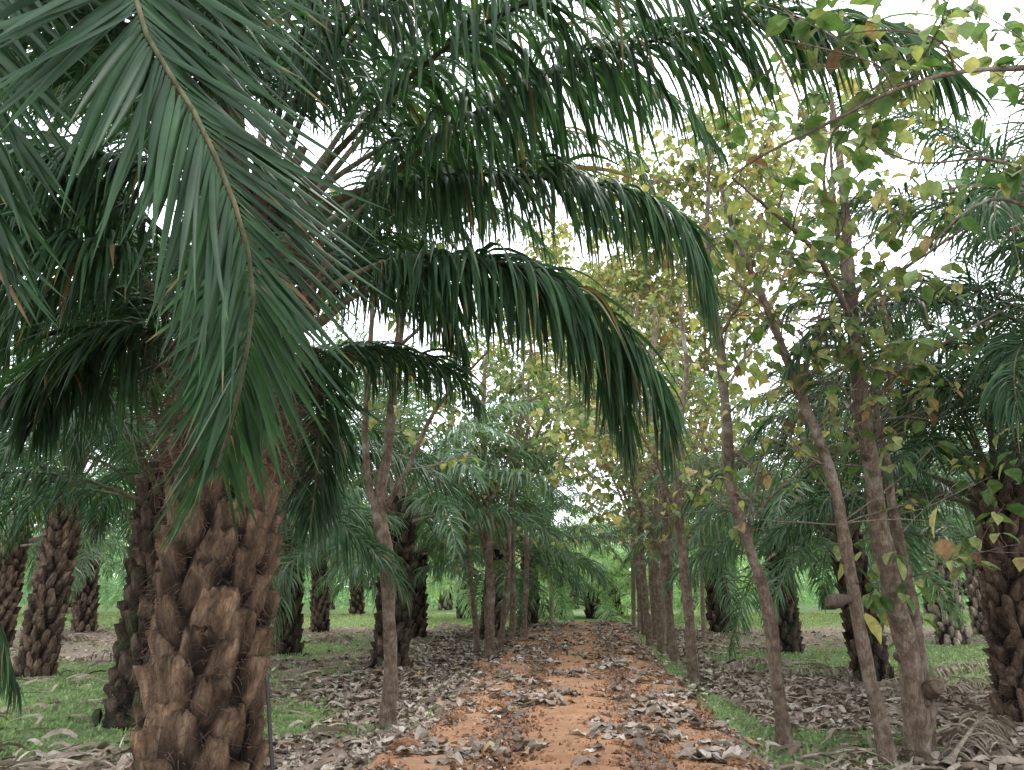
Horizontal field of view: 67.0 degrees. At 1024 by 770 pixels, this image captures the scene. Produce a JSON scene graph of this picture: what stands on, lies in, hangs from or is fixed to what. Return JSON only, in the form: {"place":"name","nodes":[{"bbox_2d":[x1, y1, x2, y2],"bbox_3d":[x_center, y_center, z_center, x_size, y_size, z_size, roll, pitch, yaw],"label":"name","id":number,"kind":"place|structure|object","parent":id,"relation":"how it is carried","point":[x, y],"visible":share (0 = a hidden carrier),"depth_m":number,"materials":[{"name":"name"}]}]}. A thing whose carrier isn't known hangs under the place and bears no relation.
{"place":"outdoors","nodes":[
{"label":"outdoors","id":0,"kind":"place"},
{"bbox_2d":[0,611,990,769],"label":"grass","id":1,"kind":"structure","parent":0,"point":[73,705],"depth_m":14.43,"materials":[{"name":"green plant"}]},
{"bbox_2d":[0,587,1023,769],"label":"ground","id":2,"kind":"structure","parent":0,"point":[579,614],"depth_m":16.73,"materials":[{"name":"brown soil"}]},
{"bbox_2d":[1,478,127,607],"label":"oil palm","id":3,"kind":"object","parent":2,"relation":"on","point":[117,570],"visible":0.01,"depth_m":41.31,"materials":[{"name":"green plant"}]},
{"bbox_2d":[0,430,134,647],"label":"oil palm","id":4,"kind":"object","parent":2,"relation":"on","point":[12,570],"visible":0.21,"depth_m":24.78,"materials":[{"name":"green plant"}]},
{"bbox_2d":[3,451,132,632],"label":"oil palm","id":5,"kind":"object","parent":2,"relation":"on","point":[85,605],"visible":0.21,"depth_m":32.02,"materials":[{"name":"green plant"}]},
{"bbox_2d":[18,535,122,605],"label":"oil palm","id":6,"kind":"object","parent":2,"relation":"on","point":[115,587],"visible":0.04,"depth_m":53.86,"materials":[{"name":"green plant"}]},
{"bbox_2d":[21,513,123,613],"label":"oil palm","id":7,"kind":"object","parent":2,"relation":"on","point":[101,580],"visible":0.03,"depth_m":44.71,"materials":[{"name":"green plant"}]},
{"bbox_2d":[0,322,158,677],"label":"oil palm","id":8,"kind":"object","parent":2,"relation":"on","point":[43,622],"visible":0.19,"depth_m":17.05,"materials":[{"name":"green plant"}]},
{"bbox_2d":[63,633,100,641],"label":"dry frond","id":9,"kind":"object","parent":2,"relation":"on","point":[78,636],"visible":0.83,"depth_m":26.80,"materials":[{"name":"beige plant"}]},
{"bbox_2d":[74,650,114,659],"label":"dry frond","id":10,"kind":"object","parent":2,"relation":"on","point":[102,654],"visible":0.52,"depth_m":20.07,"materials":[{"name":"beige plant"}]},
{"bbox_2d":[99,553,125,598],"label":"oil palm","id":11,"kind":"object","parent":2,"relation":"on","point":[107,585],"visible":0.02,"depth_m":63.88,"materials":[{"name":"green plant"}]},
{"bbox_2d":[104,493,311,613],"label":"oil palm","id":12,"kind":"object","parent":2,"relation":"on","point":[115,600],"depth_m":36.44,"materials":[{"name":"green plant"}]},
{"bbox_2d":[0,173,480,730],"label":"oil palm","id":13,"kind":"object","parent":2,"relation":"on","point":[128,647],"visible":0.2,"depth_m":11.25,"materials":[{"name":"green plant"}]},
{"bbox_2d":[264,674,273,769],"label":"stake","id":14,"kind":"object","parent":2,"relation":"on","point":[267,679],"visible":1,"depth_m":4.68,"materials":[{"name":"black paint"}]},
{"bbox_2d":[272,577,311,599],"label":"oil palm","id":15,"kind":"object","parent":2,"relation":"on","point":[308,583],"visible":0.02,"depth_m":69.20,"materials":[{"name":"green plant"}]},
{"bbox_2d":[303,532,350,609],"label":"oil palm","id":16,"kind":"object","parent":2,"relation":"on","point":[333,606],"visible":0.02,"depth_m":53.62,"materials":[{"name":"green plant"}]},
{"bbox_2d":[304,631,351,644],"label":"dry frond","id":17,"kind":"object","parent":2,"relation":"on","point":[339,638],"visible":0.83,"depth_m":26.50,"materials":[{"name":"beige plant"}]},
{"bbox_2d":[302,632,353,642],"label":"dry frond","id":18,"kind":"object","parent":2,"relation":"on","point":[320,638],"visible":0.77,"depth_m":26.38,"materials":[{"name":"beige plant"}]},
{"bbox_2d":[275,478,393,631],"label":"oil palm","id":19,"kind":"object","parent":2,"relation":"on","point":[320,605],"visible":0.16,"depth_m":32.33,"materials":[{"name":"green plant"}]},
{"bbox_2d":[306,540,379,614],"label":"oil palm","id":20,"kind":"object","parent":2,"relation":"on","point":[357,603],"visible":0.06,"depth_m":47.03,"materials":[{"name":"green plant"}]},
{"bbox_2d":[339,556,376,591],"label":"oil palm","id":21,"kind":"object","parent":2,"relation":"on","point":[371,581],"visible":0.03,"depth_m":69.23,"materials":[{"name":"green plant"}]},
{"bbox_2d":[269,341,453,656],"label":"oil palm","id":22,"kind":"object","parent":2,"relation":"on","point":[291,618],"visible":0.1,"depth_m":21.91,"materials":[{"name":"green plant"}]},
{"bbox_2d":[385,737,422,752],"bbox_3d":[-1.053,3.587,7.626,0.330,0.205,0.310,10,-18,-35],"label":"clay clod","id":23,"kind":"object","parent":2,"relation":"on","point":[406,742],"visible":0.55,"depth_m":7.58,"materials":[{"name":"brown soil"}]},
{"bbox_2d":[305,441,540,638],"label":"oil palm","id":24,"kind":"object","parent":2,"relation":"on","point":[419,614],"visible":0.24,"depth_m":28.46,"materials":[{"name":"green plant"}]},
{"bbox_2d":[271,309,580,667],"bbox_3d":[-3.087,2.650,19.413,9.556,9.141,9.161,-2,-14,6],"label":"oil palm","id":25,"kind":"object","parent":2,"relation":"on","point":[404,522],"visible":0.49,"depth_m":18.60,"materials":[{"name":"green plant"}]},
{"bbox_2d":[301,24,565,729],"bbox_3d":[-1.353,-0.899,10.981,4.442,11.401,3.502,0,-14,0],"label":"slender tree","id":26,"kind":"object","parent":2,"relation":"on","point":[376,495],"visible":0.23,"depth_m":10.93,"materials":[{"name":"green plant"}]},
{"bbox_2d":[434,622,470,629],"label":"dry frond","id":27,"kind":"object","parent":2,"relation":"on","point":[454,625],"visible":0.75,"depth_m":33.42,"materials":[{"name":"beige plant"}]},
{"bbox_2d":[424,518,483,609],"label":"oil palm","id":28,"kind":"object","parent":2,"relation":"on","point":[444,604],"visible":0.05,"depth_m":53.42,"materials":[{"name":"green plant"}]},
{"bbox_2d":[449,713,467,720],"bbox_3d":[-0.629,4.004,9.246,0.252,0.146,0.199,0,-14,0],"label":"clay clod","id":29,"kind":"object","parent":2,"relation":"on","point":[462,716],"visible":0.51,"depth_m":9.21,"materials":[{"name":"orange soil"}]},
{"bbox_2d":[472,660,489,669],"bbox_3d":[-0.596,5.435,14.958,0.346,0.216,0.315,0,-14,0],"label":"clay clod","id":30,"kind":"object","parent":2,"relation":"on","point":[481,664],"visible":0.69,"depth_m":14.90,"materials":[{"name":"orange soil"}]},
{"bbox_2d":[416,325,548,651],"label":"slender tree","id":31,"kind":"object","parent":2,"relation":"on","point":[476,642],"visible":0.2,"depth_m":21.95,"materials":[{"name":"green plant"}]},
{"bbox_2d":[399,340,570,657],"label":"slender tree","id":32,"kind":"object","parent":2,"relation":"on","point":[489,631],"visible":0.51,"depth_m":20.46,"materials":[{"name":"green plant"}]},
{"bbox_2d":[425,515,547,622],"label":"oil palm","id":33,"kind":"object","parent":2,"relation":"on","point":[463,608],"visible":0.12,"depth_m":40.85,"materials":[{"name":"green plant"}]},
{"bbox_2d":[20,565,968,607],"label":"undergrowth","id":34,"kind":"object","parent":2,"relation":"on","point":[345,602],"visible":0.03,"depth_m":60.20,"materials":[{"name":"plant"}]},
{"bbox_2d":[27,517,963,599],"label":"distant grove","id":35,"kind":"object","parent":2,"relation":"on","point":[611,543],"depth_m":90.82,"materials":[{"name":"green plant"}]},
{"bbox_2d":[0,0,1000,769],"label":"oil palm","id":36,"kind":"object","parent":2,"relation":"on","point":[238,272],"visible":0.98,"depth_m":5.25,"materials":[{"name":"green plant"}]},
{"bbox_2d":[406,322,596,649],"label":"slender tree","id":37,"kind":"object","parent":2,"relation":"on","point":[504,609],"visible":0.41,"depth_m":20.97,"materials":[{"name":"green plant"}]},
{"bbox_2d":[0,652,1023,769],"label":"palm litter","id":38,"kind":"object","parent":2,"relation":"on","point":[1005,756],"visible":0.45,"depth_m":9.69,"materials":[{"name":"grey plant"}]},
{"bbox_2d":[2,619,1023,769],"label":"fallen leaves","id":39,"kind":"object","parent":2,"relation":"on","point":[456,650],"visible":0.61,"depth_m":12.66,"materials":[{"name":"brown plant"}]},
{"bbox_2d":[411,443,625,639],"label":"oil palm","id":40,"kind":"object","parent":2,"relation":"on","point":[500,582],"visible":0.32,"depth_m":27.94,"materials":[{"name":"green plant"}]},
{"bbox_2d":[468,344,582,641],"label":"slender tree","id":41,"kind":"object","parent":2,"relation":"on","point":[512,625],"visible":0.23,"depth_m":22.45,"materials":[{"name":"green plant"}]},
{"bbox_2d":[472,337,578,637],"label":"slender tree","id":42,"kind":"object","parent":2,"relation":"on","point":[523,632],"visible":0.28,"depth_m":24.44,"materials":[{"name":"green plant"}]},
{"bbox_2d":[431,431,647,627],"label":"oil palm","id":43,"kind":"object","parent":2,"relation":"on","point":[533,611],"visible":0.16,"depth_m":33.72,"materials":[{"name":"green plant"}]},
{"bbox_2d":[443,310,647,621],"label":"slender tree","id":44,"kind":"object","parent":2,"relation":"on","point":[491,353],"visible":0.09,"depth_m":37.78,"materials":[{"name":"green plant"}]},
{"bbox_2d":[481,513,630,619],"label":"oil palm","id":45,"kind":"object","parent":2,"relation":"on","point":[600,592],"visible":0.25,"depth_m":42.23,"materials":[{"name":"green plant"}]},
{"bbox_2d":[335,622,797,769],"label":"leaf litter","id":46,"kind":"object","parent":2,"relation":"on","point":[476,754],"visible":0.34,"depth_m":9.29,"materials":[{"name":"plant"}]},
{"bbox_2d":[521,523,625,608],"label":"oil palm","id":47,"kind":"object","parent":2,"relation":"on","point":[572,597],"visible":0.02,"depth_m":54.88,"materials":[{"name":"green plant"}]},
{"bbox_2d":[508,499,673,620],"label":"oil palm","id":48,"kind":"object","parent":2,"relation":"on","point":[593,610],"visible":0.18,"depth_m":42.81,"materials":[{"name":"green plant"}]},
{"bbox_2d":[497,205,710,626],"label":"slender tree","id":49,"kind":"object","parent":2,"relation":"on","point":[633,584],"visible":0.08,"depth_m":34.90,"materials":[{"name":"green plant"}]},
{"bbox_2d":[564,504,647,604],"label":"oil palm","id":50,"kind":"object","parent":2,"relation":"on","point":[603,538],"visible":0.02,"depth_m":62.96,"materials":[{"name":"green plant"}]},
{"bbox_2d":[491,203,737,630],"bbox_3d":[4.268,1.081,30.338,10.270,17.344,8.428,0,-14,0],"label":"slender tree","id":51,"kind":"object","parent":2,"relation":"on","point":[564,247],"visible":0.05,"depth_m":30.91,"materials":[{"name":"green plant"}]},
{"bbox_2d":[522,286,708,635],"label":"slender tree","id":52,"kind":"object","parent":2,"relation":"on","point":[638,583],"visible":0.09,"depth_m":28.97,"materials":[{"name":"green plant"}]},
{"bbox_2d":[548,531,682,617],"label":"oil palm","id":53,"kind":"object","parent":2,"relation":"on","point":[619,601],"visible":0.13,"depth_m":44.47,"materials":[{"name":"green plant"}]},
{"bbox_2d":[510,251,730,649],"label":"slender tree","id":54,"kind":"object","parent":2,"relation":"on","point":[647,621],"visible":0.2,"depth_m":22.98,"materials":[{"name":"green plant"}]},
{"bbox_2d":[508,270,756,683],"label":"slender tree","id":55,"kind":"object","parent":2,"relation":"on","point":[690,641],"visible":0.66,"depth_m":15.23,"materials":[{"name":"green plant"}]},
{"bbox_2d":[563,276,715,639],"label":"slender tree","id":56,"kind":"object","parent":2,"relation":"on","point":[652,600],"visible":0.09,"depth_m":25.95,"materials":[{"name":"green plant"}]},
{"bbox_2d":[545,304,753,655],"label":"slender tree","id":57,"kind":"object","parent":2,"relation":"on","point":[599,518],"visible":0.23,"depth_m":19.91,"materials":[{"name":"green plant"}]},
{"bbox_2d":[554,266,749,653],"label":"slender tree","id":58,"kind":"object","parent":2,"relation":"on","point":[671,548],"visible":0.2,"depth_m":21.84,"materials":[{"name":"green plant"}]},
{"bbox_2d":[519,287,791,667],"bbox_3d":[3.257,2.008,17.441,6.432,8.545,5.876,0,-14,0],"label":"slender tree","id":59,"kind":"object","parent":2,"relation":"on","point":[663,552],"visible":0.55,"depth_m":17.41,"materials":[{"name":"green plant"}]},
{"bbox_2d":[577,139,788,637],"bbox_3d":[6.025,0.177,26.651,8.312,17.191,7.230,0,-14,0],"label":"slender tree","id":60,"kind":"object","parent":2,"relation":"on","point":[633,286],"visible":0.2,"depth_m":27.11,"materials":[{"name":"green plant"}]},
{"bbox_2d":[645,551,746,609],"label":"oil palm","id":61,"kind":"object","parent":2,"relation":"on","point":[694,607],"visible":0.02,"depth_m":54.29,"materials":[{"name":"green plant"}]},
{"bbox_2d":[587,412,825,632],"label":"oil palm","id":62,"kind":"object","parent":2,"relation":"on","point":[718,594],"visible":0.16,"depth_m":31.95,"materials":[{"name":"green plant"}]},
{"bbox_2d":[607,507,819,625],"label":"oil palm","id":63,"kind":"object","parent":2,"relation":"on","point":[740,585],"visible":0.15,"depth_m":40.48,"materials":[{"name":"green plant"}]},
{"bbox_2d":[593,75,889,641],"bbox_3d":[7.839,-1.613,25.995,9.744,20.332,8.974,-6,-16,23],"label":"slender tree","id":64,"kind":"object","parent":2,"relation":"on","point":[757,131],"visible":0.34,"depth_m":26.79,"materials":[{"name":"green plant"}]},
{"bbox_2d":[726,544,763,600],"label":"oil palm","id":65,"kind":"object","parent":2,"relation":"on","point":[761,560],"visible":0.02,"depth_m":61.67,"materials":[{"name":"green plant"}]},
{"bbox_2d":[715,656,804,670],"bbox_3d":[5.733,6.545,18.206,3.269,0.312,0.901,7,-16,-26],"label":"dry frond","id":66,"kind":"object","parent":2,"relation":"on","point":[756,659],"visible":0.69,"depth_m":18.14,"materials":[{"name":"beige plant"}]},
{"bbox_2d":[732,556,816,597],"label":"oil palm","id":67,"kind":"object","parent":2,"relation":"on","point":[809,593],"visible":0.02,"depth_m":67.11,"materials":[{"name":"green plant"}]},
{"bbox_2d":[617,401,940,657],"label":"oil palm","id":68,"kind":"object","parent":2,"relation":"on","point":[790,631],"visible":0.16,"depth_m":22.51,"materials":[{"name":"green plant"}]},
{"bbox_2d":[734,514,838,606],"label":"oil palm","id":69,"kind":"object","parent":2,"relation":"on","point":[795,578],"depth_m":47.37,"materials":[{"name":"green plant"}]},
{"bbox_2d":[612,78,989,766],"bbox_3d":[3.400,0.341,8.596,4.220,7.913,3.056,0,-14,0],"label":"slender tree","id":70,"kind":"object","parent":2,"relation":"on","point":[882,730],"visible":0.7,"depth_m":8.69,"materials":[{"name":"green plant"}]},
{"bbox_2d":[859,596,881,643],"bbox_3d":[3.850,2.544,8.394,0.169,0.497,0.302,0,-14,0],"label":"hanging leaf","id":71,"kind":"object","parent":70,"relation":"hanging from","point":[874,626],"visible":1,"depth_m":8.26,"materials":[{"name":"yellow plant"}]},
{"bbox_2d":[605,116,1018,748],"bbox_3d":[3.473,0.351,9.625,4.703,8.089,3.596,0,-14,0],"label":"slender tree","id":72,"kind":"object","parent":2,"relation":"on","point":[783,726],"visible":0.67,"depth_m":9.51,"materials":[{"name":"green plant"}]},
{"bbox_2d":[762,531,875,609],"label":"oil palm","id":73,"kind":"object","parent":2,"relation":"on","point":[823,608],"visible":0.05,"depth_m":53.78,"materials":[{"name":"green plant"}]},
{"bbox_2d":[627,326,1023,681],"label":"oil palm","id":74,"kind":"object","parent":2,"relation":"on","point":[884,668],"visible":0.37,"depth_m":16.47,"materials":[{"name":"green plant"}]},
{"bbox_2d":[767,664,898,678],"bbox_3d":[7.090,6.155,16.660,3.130,0.269,0.733,-9,-17,30],"label":"dry frond","id":75,"kind":"object","parent":2,"relation":"on","point":[826,668],"visible":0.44,"depth_m":16.76,"materials":[{"name":"beige plant"}]},
{"bbox_2d":[667,0,1023,761],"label":"slender tree","id":76,"kind":"object","parent":2,"relation":"on","point":[895,606],"visible":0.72,"depth_m":8.93,"materials":[{"name":"green plant"}]},
{"bbox_2d":[816,352,845,387],"bbox_3d":[3.636,-0.179,8.799,0.790,0.567,0.096,13,-20,-42],"label":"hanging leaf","id":77,"kind":"object","parent":76,"relation":"hanging from","point":[817,365],"visible":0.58,"depth_m":8.59,"materials":[{"name":"plant"}]},
{"bbox_2d":[933,512,954,559],"bbox_3d":[4.757,1.640,8.448,0.307,0.527,0.123,3,-15,-12],"label":"hanging leaf","id":78,"kind":"object","parent":76,"relation":"hanging from","point":[944,548],"visible":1,"depth_m":8.38,"materials":[{"name":"brown plant"}]},
{"bbox_2d":[929,480,959,537],"bbox_3d":[4.469,1.275,8.021,0.595,0.618,0.100,8,-16,-29],"label":"hanging leaf","id":79,"kind":"object","parent":76,"relation":"hanging from","point":[932,519],"visible":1,"depth_m":7.86,"materials":[{"name":"yellow plant"}]},
{"bbox_2d":[677,232,1023,725],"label":"oil palm","id":80,"kind":"object","parent":2,"relation":"on","point":[1001,604],"visible":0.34,"depth_m":11.70,"materials":[{"name":"green plant"}]},
{"bbox_2d":[732,0,1023,289],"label":"slender tree","id":81,"kind":"object","parent":2,"relation":"on","point":[1008,180],"visible":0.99,"depth_m":4.78,"materials":[{"name":"green plant"}]},
{"bbox_2d":[739,40,1023,490],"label":"oil palm","id":82,"kind":"object","parent":2,"relation":"on","point":[992,219],"visible":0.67,"depth_m":9.84,"materials":[{"name":"green plant"}]},
{"bbox_2d":[812,507,959,600],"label":"oil palm","id":83,"kind":"object","parent":2,"relation":"on","point":[830,573],"visible":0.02,"depth_m":41.95,"materials":[{"name":"green plant"}]},
{"bbox_2d":[789,396,1021,645],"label":"oil palm","id":84,"kind":"object","parent":2,"relation":"on","point":[948,633],"visible":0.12,"depth_m":25.63,"materials":[{"name":"green plant"}]},
{"bbox_2d":[862,661,988,687],"bbox_3d":[9.403,6.186,16.783,7.009,0.283,0.883,10,-17,-33],"label":"dry frond","id":85,"kind":"object","parent":2,"relation":"on","point":[971,666],"visible":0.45,"depth_m":16.85,"materials":[{"name":"beige plant"}]},
{"bbox_2d":[902,503,962,613],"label":"oil palm","id":86,"kind":"object","parent":2,"relation":"on","point":[927,609],"visible":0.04,"depth_m":46.27,"materials":[{"name":"green plant"}]},
{"bbox_2d":[861,421,1020,635],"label":"oil palm","id":87,"kind":"object","parent":2,"relation":"on","point":[972,590],"visible":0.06,"depth_m":30.09,"materials":[{"name":"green plant"}]},
{"bbox_2d":[916,563,966,598],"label":"oil palm","id":88,"kind":"object","parent":2,"relation":"on","point":[962,578],"visible":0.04,"depth_m":61.89,"materials":[{"name":"green plant"}]},
{"bbox_2d":[954,542,965,608],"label":"oil palm","id":89,"kind":"object","parent":2,"relation":"on","point":[961,593],"visible":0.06,"depth_m":53.81,"materials":[{"name":"green plant"}]},
{"bbox_2d":[944,677,991,694],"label":"dry frond","id":90,"kind":"object","parent":2,"relation":"on","point":[964,680],"visible":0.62,"depth_m":14.21,"materials":[{"name":"beige plant"}]},
{"bbox_2d":[936,727,1021,754],"bbox_3d":[5.629,4.319,9.472,0.930,0.244,1.364,0,-14,0],"label":"dry frond","id":91,"kind":"object","parent":2,"relation":"on","point":[945,732],"visible":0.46,"depth_m":9.20,"materials":[{"name":"grey plant"}]},
{"bbox_2d":[935,712,1023,767],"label":"dry frond","id":92,"kind":"object","parent":2,"relation":"on","point":[1006,722],"visible":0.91,"depth_m":9.12,"materials":[{"name":"beige plant"}]},
{"bbox_2d":[0,0,1023,586],"label":"sky","id":93,"kind":"structure","parent":0,"point":[996,8],"materials":[{"name":"white"}]},
{"bbox_2d":[363,621,771,769],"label":"dirt path","id":94,"kind":"structure","parent":0,"point":[562,726],"depth_m":8.89,"materials":[{"name":"orange soil"}]}
]}

